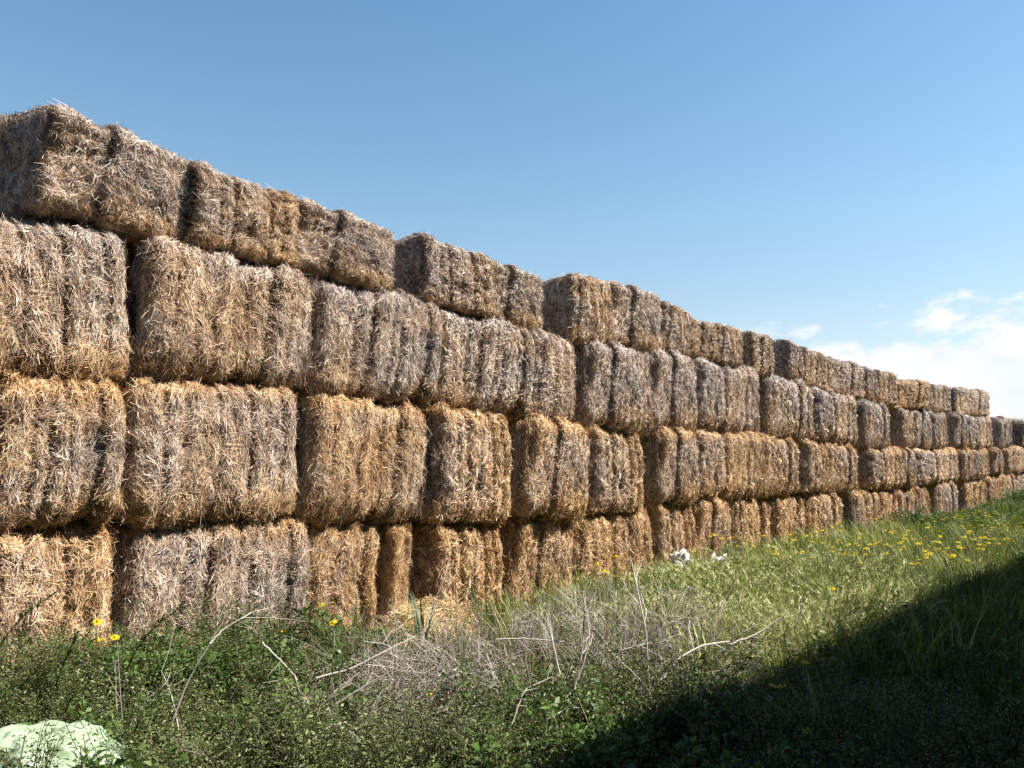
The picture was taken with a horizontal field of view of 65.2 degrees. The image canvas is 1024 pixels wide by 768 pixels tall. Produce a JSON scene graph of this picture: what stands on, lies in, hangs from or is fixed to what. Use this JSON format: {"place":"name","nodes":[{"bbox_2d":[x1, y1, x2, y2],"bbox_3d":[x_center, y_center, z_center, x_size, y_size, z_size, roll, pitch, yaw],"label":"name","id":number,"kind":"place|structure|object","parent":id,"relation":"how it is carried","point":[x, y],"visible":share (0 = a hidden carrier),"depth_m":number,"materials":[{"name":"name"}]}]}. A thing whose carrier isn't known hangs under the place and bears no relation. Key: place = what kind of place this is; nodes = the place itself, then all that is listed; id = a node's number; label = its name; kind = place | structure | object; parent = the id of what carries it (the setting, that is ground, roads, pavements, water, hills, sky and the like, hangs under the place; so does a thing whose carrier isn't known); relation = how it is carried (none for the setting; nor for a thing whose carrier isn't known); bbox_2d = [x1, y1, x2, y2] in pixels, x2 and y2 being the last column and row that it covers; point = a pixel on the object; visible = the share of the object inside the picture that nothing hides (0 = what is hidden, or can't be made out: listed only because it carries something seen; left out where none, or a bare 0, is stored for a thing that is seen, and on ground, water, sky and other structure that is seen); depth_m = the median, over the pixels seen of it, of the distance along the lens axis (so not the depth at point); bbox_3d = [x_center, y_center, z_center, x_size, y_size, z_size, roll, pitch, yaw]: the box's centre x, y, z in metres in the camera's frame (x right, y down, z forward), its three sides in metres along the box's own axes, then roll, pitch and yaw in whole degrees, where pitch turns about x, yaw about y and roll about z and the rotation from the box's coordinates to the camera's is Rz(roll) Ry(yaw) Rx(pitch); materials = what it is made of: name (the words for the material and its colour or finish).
{"place":"outdoors","nodes":[
{"label":"outdoors","id":0,"kind":"place"},
{"bbox_2d":[0,0,1023,418],"label":"sky","id":1,"kind":"structure","parent":0,"point":[843,180],"materials":[{"name":"blue"}]},
{"bbox_2d":[32,515,1023,767],"bbox_3d":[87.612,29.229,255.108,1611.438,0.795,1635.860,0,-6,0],"label":"ground","id":2,"kind":"structure","parent":0,"point":[298,667],"depth_m":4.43,"materials":[{"name":"green plant"}]},
{"bbox_2d":[0,518,119,686],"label":"straw bale","id":3,"kind":"object","parent":2,"relation":"on","point":[72,562],"visible":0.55,"depth_m":4.94},
{"bbox_2d":[0,368,129,534],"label":"straw bale","id":4,"kind":"object","parent":3,"relation":"on","point":[62,450],"visible":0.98,"depth_m":4.90},
{"bbox_2d":[0,213,136,385],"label":"straw bale","id":5,"kind":"object","parent":4,"relation":"on","point":[63,309],"visible":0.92,"depth_m":5.00},
{"bbox_2d":[0,102,193,248],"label":"straw bale","id":6,"kind":"object","parent":5,"relation":"on","point":[66,163],"visible":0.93,"depth_m":5.22},
{"bbox_2d":[0,720,127,767],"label":"plastic sack","id":7,"kind":"object","parent":2,"relation":"on","point":[7,733],"visible":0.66,"depth_m":3.02,"materials":[{"name":"white plastic"}]},
{"bbox_2d":[49,630,82,699],"bbox_3d":[-2.218,1.402,3.971,0.154,0.361,0.060,0,-6,0],"label":"weed stalk","id":8,"kind":"object","parent":2,"relation":"on","point":[67,651],"visible":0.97,"depth_m":3.97,"materials":[{"name":"green plant"}]},
{"bbox_2d":[3,662,152,767],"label":"weeds","id":9,"kind":"object","parent":2,"relation":"on","point":[131,730],"visible":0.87,"depth_m":3.13,"materials":[{"name":"green plant"}]},
{"bbox_2d":[112,602,185,703],"bbox_3d":[-1.765,1.307,3.885,0.330,0.475,0.071,1,-6,-8],"label":"weed stalk","id":10,"kind":"object","parent":2,"relation":"on","point":[147,634],"visible":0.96,"depth_m":3.89,"materials":[{"name":"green plant"}]},
{"bbox_2d":[104,510,312,647],"bbox_3d":[-2.471,1.584,6.128,1.306,1.424,1.615,-6,-8,42],"label":"straw bale","id":11,"kind":"object","parent":2,"relation":"on","point":[160,571],"visible":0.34,"depth_m":5.69},
{"bbox_2d":[109,371,300,534],"bbox_3d":[-2.501,0.530,6.114,1.328,1.323,1.546,-6,-8,42],"label":"straw bale","id":12,"kind":"object","parent":11,"relation":"on","point":[215,451],"visible":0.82,"depth_m":5.65},
{"bbox_2d":[120,235,321,391],"bbox_3d":[-2.442,-0.441,6.255,1.441,1.245,1.553,-6,-9,41],"label":"straw bale","id":13,"kind":"object","parent":12,"relation":"on","point":[212,317],"visible":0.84,"depth_m":5.75},
{"bbox_2d":[123,158,302,268],"bbox_3d":[-2.461,-1.227,6.406,1.402,0.769,1.099,-5,-8,38],"label":"straw bale","id":14,"kind":"object","parent":13,"relation":"on","point":[244,221],"visible":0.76,"depth_m":6.01},
{"bbox_2d":[300,516,385,643],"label":"straw bale","id":15,"kind":"object","parent":2,"relation":"on","point":[343,558],"visible":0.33,"depth_m":6.61},
{"bbox_2d":[290,388,430,531],"bbox_3d":[-1.573,0.691,7.139,1.387,1.329,1.465,-6,-11,42],"label":"straw bale","id":16,"kind":"object","parent":15,"relation":"on","point":[357,457],"visible":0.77,"depth_m":6.64},
{"bbox_2d":[289,275,446,413],"bbox_3d":[-1.523,-0.274,7.316,1.373,1.288,1.528,-6,-10,43],"label":"straw bale","id":17,"kind":"object","parent":16,"relation":"on","point":[379,347],"visible":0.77,"depth_m":6.87},
{"bbox_2d":[292,197,399,293],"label":"straw bale","id":18,"kind":"object","parent":17,"relation":"on","point":[342,247],"visible":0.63,"depth_m":6.69},
{"bbox_2d":[226,641,537,755],"bbox_3d":[-0.648,1.730,4.574,1.924,0.536,1.591,0,-6,0],"label":"brushwood pile","id":19,"kind":"object","parent":2,"relation":"on","point":[398,668],"visible":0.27,"depth_m":4.54,"materials":[{"name":"grey wood"}]},
{"bbox_2d":[316,636,430,678],"bbox_3d":[-0.644,1.319,3.844,0.566,0.163,0.118,3,-7,-24],"label":"dry branch","id":20,"kind":"object","parent":19,"relation":"on","point":[341,671],"visible":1,"depth_m":3.84,"materials":[{"name":"brown wood"}]},
{"bbox_2d":[361,517,413,633],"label":"straw bale","id":21,"kind":"object","parent":2,"relation":"on","point":[395,542],"visible":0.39,"depth_m":7.01},
{"bbox_2d":[398,589,450,644],"bbox_3d":[-0.711,1.843,6.185,0.584,0.488,0.428,-5,-8,37],"label":"reed tuft","id":22,"kind":"object","parent":2,"relation":"on","point":[416,619],"visible":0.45,"depth_m":6.25,"materials":[{"name":"green plant"}]},
{"bbox_2d":[363,593,487,647],"bbox_3d":[-0.713,2.031,6.852,0.914,0.463,1.570,-6,-8,41],"label":"straw heap","id":23,"kind":"object","parent":2,"relation":"on","point":[410,616],"visible":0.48,"depth_m":6.80,"materials":[{"name":"beige plant"}]},
{"bbox_2d":[0,603,884,767],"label":"broadleaf weeds","id":24,"kind":"object","parent":2,"relation":"on","point":[700,751],"visible":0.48,"depth_m":3.78,"materials":[{"name":"green plant"}]},
{"bbox_2d":[0,588,58,654],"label":"weed stalk","id":25,"kind":"object","parent":24,"relation":"on","point":[21,615],"visible":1,"depth_m":3.88,"materials":[{"name":"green plant"}]},
{"bbox_2d":[558,584,597,699],"bbox_3d":[0.334,1.306,4.118,0.199,0.554,0.284,0,-6,0],"label":"dry branch","id":26,"kind":"object","parent":24,"relation":"on","point":[582,652],"visible":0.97,"depth_m":4.04,"materials":[{"name":"brown wood"}]},
{"bbox_2d":[577,590,589,679],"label":"dry branch","id":27,"kind":"object","parent":26,"relation":"attached to","point":[587,645],"visible":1,"depth_m":4.03,"materials":[{"name":"brown wood"}]},
{"bbox_2d":[395,517,505,616],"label":"straw bale","id":28,"kind":"object","parent":2,"relation":"on","point":[460,552],"visible":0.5,"depth_m":7.51},
{"bbox_2d":[397,401,514,529],"bbox_3d":[-0.772,0.830,7.977,1.302,1.347,1.354,-5,-9,38],"label":"straw bale","id":29,"kind":"object","parent":28,"relation":"on","point":[468,464],"visible":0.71,"depth_m":7.56},
{"bbox_2d":[80,559,886,767],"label":"dry twigs","id":30,"kind":"object","parent":2,"relation":"on","point":[546,644],"depth_m":4.95,"materials":[{"name":"beige plant"}]},
{"bbox_2d":[172,572,265,723],"bbox_3d":[-1.386,1.171,3.649,0.221,0.582,0.495,-4,-7,29],"label":"dry branch","id":31,"kind":"object","parent":30,"relation":"on","point":[183,691],"visible":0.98,"depth_m":3.55,"materials":[{"name":"brown wood"}]},
{"bbox_2d":[654,621,735,686],"bbox_3d":[0.937,1.414,4.210,0.438,0.281,0.291,0,-6,0],"label":"dry branch","id":32,"kind":"object","parent":30,"relation":"on","point":[685,654],"visible":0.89,"depth_m":4.15,"materials":[{"name":"brown wood"}]},
{"bbox_2d":[729,617,784,646],"bbox_3d":[1.375,1.435,4.568,0.324,0.202,0.209,0,-6,0],"label":"dry branch","id":33,"kind":"object","parent":30,"relation":"on","point":[747,638],"visible":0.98,"depth_m":4.51,"materials":[{"name":"brown wood"}]},
{"bbox_2d":[266,594,748,739],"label":"dry weeds","id":34,"kind":"object","parent":2,"relation":"on","point":[530,661],"visible":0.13,"depth_m":5.45,"materials":[{"name":"beige plant"}]},
{"bbox_2d":[0,582,1023,767],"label":"weeds","id":35,"kind":"object","parent":2,"relation":"on","point":[299,750],"visible":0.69,"depth_m":3.67,"materials":[{"name":"green plant"}]},
{"bbox_2d":[0,530,1023,767],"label":"tall weeds","id":36,"kind":"object","parent":2,"relation":"on","point":[12,719],"visible":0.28,"depth_m":4.20,"materials":[{"name":"green plant"}]},
{"bbox_2d":[497,514,575,614],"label":"straw bale","id":37,"kind":"object","parent":2,"relation":"on","point":[530,546],"visible":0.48,"depth_m":8.39},
{"bbox_2d":[569,512,617,593],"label":"straw bale","id":38,"kind":"object","parent":2,"relation":"on","point":[592,542],"visible":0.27,"depth_m":9.10},
{"bbox_2d":[505,411,592,529],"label":"straw bale","id":39,"kind":"object","parent":38,"relation":"on","point":[549,476],"visible":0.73,"depth_m":8.41},
{"bbox_2d":[426,307,537,423],"bbox_3d":[-0.649,-0.134,8.266,1.413,1.210,1.550,-5,-10,41],"label":"straw bale","id":40,"kind":"object","parent":39,"relation":"on","point":[486,364],"visible":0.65,"depth_m":7.88},
{"bbox_2d":[387,229,496,319],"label":"straw bale","id":41,"kind":"object","parent":40,"relation":"on","point":[427,267],"visible":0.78,"depth_m":7.59},
{"bbox_2d":[490,259,544,331],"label":"straw bale","id":42,"kind":"object","parent":40,"relation":"on","point":[518,298],"visible":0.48,"depth_m":8.36},
{"bbox_2d":[524,327,580,420],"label":"straw bale","id":43,"kind":"object","parent":39,"relation":"on","point":[553,388],"visible":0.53,"depth_m":8.62},
{"bbox_2d":[581,424,647,519],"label":"straw bale","id":44,"kind":"object","parent":38,"relation":"on","point":[616,470],"visible":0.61,"depth_m":9.40},
{"bbox_2d":[570,339,644,436],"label":"straw bale","id":45,"kind":"object","parent":44,"relation":"on","point":[608,383],"visible":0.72,"depth_m":9.39},
{"bbox_2d":[539,271,613,346],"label":"straw bale","id":46,"kind":"object","parent":45,"relation":"on","point":[576,307],"visible":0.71,"depth_m":9.29},
{"bbox_2d":[607,280,663,353],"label":"straw bale","id":47,"kind":"object","parent":45,"relation":"on","point":[637,313],"visible":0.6,"depth_m":10.01},
{"bbox_2d":[634,349,654,436],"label":"straw bale","id":48,"kind":"object","parent":44,"relation":"on","point":[647,424],"visible":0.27,"depth_m":10.06},
{"bbox_2d":[600,507,655,591],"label":"straw bale","id":49,"kind":"object","parent":2,"relation":"on","point":[632,539],"visible":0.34,"depth_m":9.71},
{"bbox_2d":[641,499,697,573],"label":"straw bale","id":50,"kind":"object","parent":2,"relation":"on","point":[672,528],"visible":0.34,"depth_m":10.37},
{"bbox_2d":[638,425,700,508],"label":"straw bale","id":51,"kind":"object","parent":50,"relation":"on","point":[670,467],"visible":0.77,"depth_m":10.34},
{"bbox_2d":[647,347,697,431],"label":"straw bale","id":52,"kind":"object","parent":51,"relation":"on","point":[673,376],"visible":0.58,"depth_m":10.49},
{"bbox_2d":[660,300,693,356],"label":"straw bale","id":53,"kind":"object","parent":52,"relation":"on","point":[676,327],"visible":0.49,"depth_m":10.72},
{"bbox_2d":[668,548,689,571],"bbox_3d":[2.150,2.371,10.296,0.371,0.510,0.293,13,1,29],"label":"white stone","id":54,"kind":"object","parent":2,"relation":"on","point":[680,554],"visible":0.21,"depth_m":10.24,"materials":[{"name":"white stone"}]},
{"bbox_2d":[691,496,733,561],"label":"straw bale","id":55,"kind":"object","parent":2,"relation":"on","point":[712,516],"visible":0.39,"depth_m":11.15},
{"bbox_2d":[725,497,763,557],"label":"straw bale","id":56,"kind":"object","parent":2,"relation":"on","point":[744,513],"visible":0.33,"depth_m":11.93},
{"bbox_2d":[693,428,763,501],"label":"straw bale","id":57,"kind":"object","parent":56,"relation":"on","point":[729,463],"visible":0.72,"depth_m":11.57},
{"bbox_2d":[690,356,760,433],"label":"straw bale","id":58,"kind":"object","parent":57,"relation":"on","point":[728,398],"visible":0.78,"depth_m":11.67},
{"bbox_2d":[686,316,719,362],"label":"straw bale","id":59,"kind":"object","parent":58,"relation":"on","point":[703,342],"visible":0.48,"depth_m":11.34},
{"bbox_2d":[712,323,743,367],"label":"straw bale","id":60,"kind":"object","parent":58,"relation":"on","point":[730,343],"visible":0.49,"depth_m":11.82},
{"bbox_2d":[499,537,989,685],"bbox_3d":[2.420,2.048,7.794,3.393,0.707,6.467,-5,-8,38],"label":"wild barley","id":61,"kind":"object","parent":2,"relation":"on","point":[787,580],"visible":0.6,"depth_m":7.14,"materials":[{"name":"green plant"}]},
{"bbox_2d":[474,520,1023,684],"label":"weeds","id":62,"kind":"object","parent":2,"relation":"on","point":[724,550],"visible":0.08,"depth_m":8.98,"materials":[{"name":"green plant"}]},
{"bbox_2d":[753,497,773,551],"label":"straw bale","id":63,"kind":"object","parent":2,"relation":"on","point":[763,505],"visible":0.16,"depth_m":12.57},
{"bbox_2d":[754,431,801,499],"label":"straw bale","id":64,"kind":"object","parent":63,"relation":"on","point":[780,463],"visible":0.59,"depth_m":12.81},
{"bbox_2d":[757,373,817,442],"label":"straw bale","id":65,"kind":"object","parent":64,"relation":"on","point":[786,409],"visible":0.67,"depth_m":13.17},
{"bbox_2d":[740,330,774,379],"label":"straw bale","id":66,"kind":"object","parent":65,"relation":"on","point":[758,354],"visible":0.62,"depth_m":12.74},
{"bbox_2d":[772,338,828,390],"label":"straw bale","id":67,"kind":"object","parent":65,"relation":"on","point":[792,360],"visible":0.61,"depth_m":13.93},
{"bbox_2d":[542,493,1023,767],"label":"leafy ground cover","id":68,"kind":"object","parent":2,"relation":"on","point":[891,624],"visible":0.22,"depth_m":5.26,"materials":[{"name":"green plant"}]},
{"bbox_2d":[766,492,805,547],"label":"straw bale","id":69,"kind":"object","parent":2,"relation":"on","point":[787,511],"visible":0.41,"depth_m":13.04},
{"bbox_2d":[556,541,1023,767],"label":"weeds","id":70,"kind":"object","parent":2,"relation":"on","point":[974,672],"visible":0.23,"depth_m":4.42,"materials":[{"name":"green plant"}]},
{"bbox_2d":[798,491,842,537],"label":"straw bale","id":71,"kind":"object","parent":2,"relation":"on","point":[818,507],"visible":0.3,"depth_m":14.21},
{"bbox_2d":[794,437,829,495],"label":"straw bale","id":72,"kind":"object","parent":71,"relation":"on","point":[813,468],"visible":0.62,"depth_m":13.77},
{"bbox_2d":[838,489,867,530],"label":"straw bale","id":73,"kind":"object","parent":2,"relation":"on","point":[853,504],"visible":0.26,"depth_m":15.57},
{"bbox_2d":[822,441,859,496],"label":"straw bale","id":74,"kind":"object","parent":73,"relation":"on","point":[842,471],"visible":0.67,"depth_m":14.92},
{"bbox_2d":[807,386,859,445],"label":"straw bale","id":75,"kind":"object","parent":74,"relation":"on","point":[835,419],"visible":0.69,"depth_m":14.76},
{"bbox_2d":[824,355,865,399],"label":"straw bale","id":76,"kind":"object","parent":75,"relation":"on","point":[844,377],"visible":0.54,"depth_m":15.49},
{"bbox_2d":[855,488,882,529],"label":"straw bale","id":77,"kind":"object","parent":2,"relation":"on","point":[873,506],"visible":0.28,"depth_m":16.27},
{"bbox_2d":[874,489,898,524],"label":"straw bale","id":78,"kind":"object","parent":2,"relation":"on","point":[888,501],"visible":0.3,"depth_m":17.03},
{"bbox_2d":[853,446,904,490],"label":"straw bale","id":79,"kind":"object","parent":78,"relation":"on","point":[880,469],"visible":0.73,"depth_m":16.54},
{"bbox_2d":[852,398,891,450],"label":"straw bale","id":80,"kind":"object","parent":79,"relation":"on","point":[873,422],"visible":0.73,"depth_m":16.39},
{"bbox_2d":[861,366,897,408],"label":"straw bale","id":81,"kind":"object","parent":80,"relation":"on","point":[880,386],"visible":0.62,"depth_m":17.09},
{"bbox_2d":[894,487,917,520],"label":"straw bale","id":82,"kind":"object","parent":2,"relation":"on","point":[907,500],"visible":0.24,"depth_m":18.04},
{"bbox_2d":[897,446,917,489],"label":"straw bale","id":83,"kind":"object","parent":82,"relation":"on","point":[909,467],"visible":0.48,"depth_m":17.99},
{"bbox_2d":[888,407,920,449],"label":"straw bale","id":84,"kind":"object","parent":83,"relation":"on","point":[904,427],"visible":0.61,"depth_m":18.10},
{"bbox_2d":[888,379,929,410],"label":"straw bale","id":85,"kind":"object","parent":84,"relation":"on","point":[913,394],"visible":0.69,"depth_m":18.51},
{"bbox_2d":[888,506,947,530],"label":"green bush","id":86,"kind":"object","parent":2,"relation":"on","point":[915,515],"visible":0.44,"depth_m":16.54,"materials":[{"name":"green plant"}]},
{"bbox_2d":[912,484,930,516],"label":"straw bale","id":87,"kind":"object","parent":2,"relation":"on","point":[923,499],"visible":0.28,"depth_m":18.89},
{"bbox_2d":[912,446,958,486],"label":"straw bale","id":88,"kind":"object","parent":87,"relation":"on","point":[935,466],"visible":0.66,"depth_m":19.87},
{"bbox_2d":[914,408,932,449],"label":"straw bale","id":89,"kind":"object","parent":88,"relation":"on","point":[925,434],"visible":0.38,"depth_m":19.24},
{"bbox_2d":[927,411,948,450],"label":"straw bale","id":90,"kind":"object","parent":88,"relation":"on","point":[939,431],"visible":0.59,"depth_m":20.04},
{"bbox_2d":[923,384,951,413],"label":"straw bale","id":91,"kind":"object","parent":90,"relation":"on","point":[939,397],"visible":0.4,"depth_m":20.54},
{"bbox_2d":[924,479,958,519],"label":"straw bale","id":92,"kind":"object","parent":2,"relation":"on","point":[944,496],"visible":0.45,"depth_m":20.36},
{"bbox_2d":[955,480,978,512],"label":"straw bale","id":93,"kind":"object","parent":2,"relation":"on","point":[967,492],"visible":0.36,"depth_m":22.07},
{"bbox_2d":[953,447,976,483],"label":"straw bale","id":94,"kind":"object","parent":93,"relation":"on","point":[967,460],"visible":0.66,"depth_m":21.74},
{"bbox_2d":[945,411,968,449],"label":"straw bale","id":95,"kind":"object","parent":94,"relation":"on","point":[957,431],"visible":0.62,"depth_m":21.80},
{"bbox_2d":[965,415,993,449],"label":"straw bale","id":96,"kind":"object","parent":94,"relation":"on","point":[979,432],"visible":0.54,"depth_m":23.48},
{"bbox_2d":[949,387,990,416],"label":"straw bale","id":97,"kind":"object","parent":96,"relation":"on","point":[970,402],"visible":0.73,"depth_m":23.09},
{"bbox_2d":[970,448,990,479],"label":"straw bale","id":98,"kind":"object","parent":93,"relation":"on","point":[983,470],"visible":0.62,"depth_m":23.39},
{"bbox_2d":[974,479,987,507],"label":"straw bale","id":99,"kind":"object","parent":2,"relation":"on","point":[981,489],"visible":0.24,"depth_m":23.52},
{"bbox_2d":[984,474,1004,505],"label":"straw bale","id":100,"kind":"object","parent":2,"relation":"on","point":[993,484],"visible":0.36,"depth_m":24.50},
{"bbox_2d":[987,446,1003,476],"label":"straw bale","id":101,"kind":"object","parent":100,"relation":"on","point":[995,461],"visible":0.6,"depth_m":24.96},
{"bbox_2d":[1001,472,1015,498],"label":"straw bale","id":102,"kind":"object","parent":2,"relation":"on","point":[1009,480],"visible":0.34,"depth_m":26.32},
{"bbox_2d":[1001,448,1015,474],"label":"straw bale","id":103,"kind":"object","parent":102,"relation":"on","point":[1009,460],"visible":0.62,"depth_m":26.24},
{"bbox_2d":[990,415,1012,449],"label":"straw bale","id":104,"kind":"object","parent":103,"relation":"on","point":[1002,427],"visible":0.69,"depth_m":25.91},
{"bbox_2d":[998,487,1023,502],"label":"green bush","id":105,"kind":"object","parent":2,"relation":"on","point":[1015,494],"visible":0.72,"depth_m":24.53,"materials":[{"name":"green plant"}]},
{"bbox_2d":[1013,471,1023,491],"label":"straw bale","id":106,"kind":"object","parent":2,"relation":"on","point":[1019,478],"visible":0.21,"depth_m":27.86},
{"bbox_2d":[1009,445,1023,473],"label":"straw bale","id":107,"kind":"object","parent":106,"relation":"on","point":[1019,456],"visible":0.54,"depth_m":27.45},
{"bbox_2d":[1007,418,1023,447],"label":"straw bale","id":108,"kind":"object","parent":107,"relation":"on","point":[1017,436],"visible":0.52,"depth_m":28.62},
{"bbox_2d":[840,488,1023,537],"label":"grass","id":109,"kind":"structure","parent":0,"point":[1011,511],"depth_m":18.52,"materials":[{"name":"green plant"}]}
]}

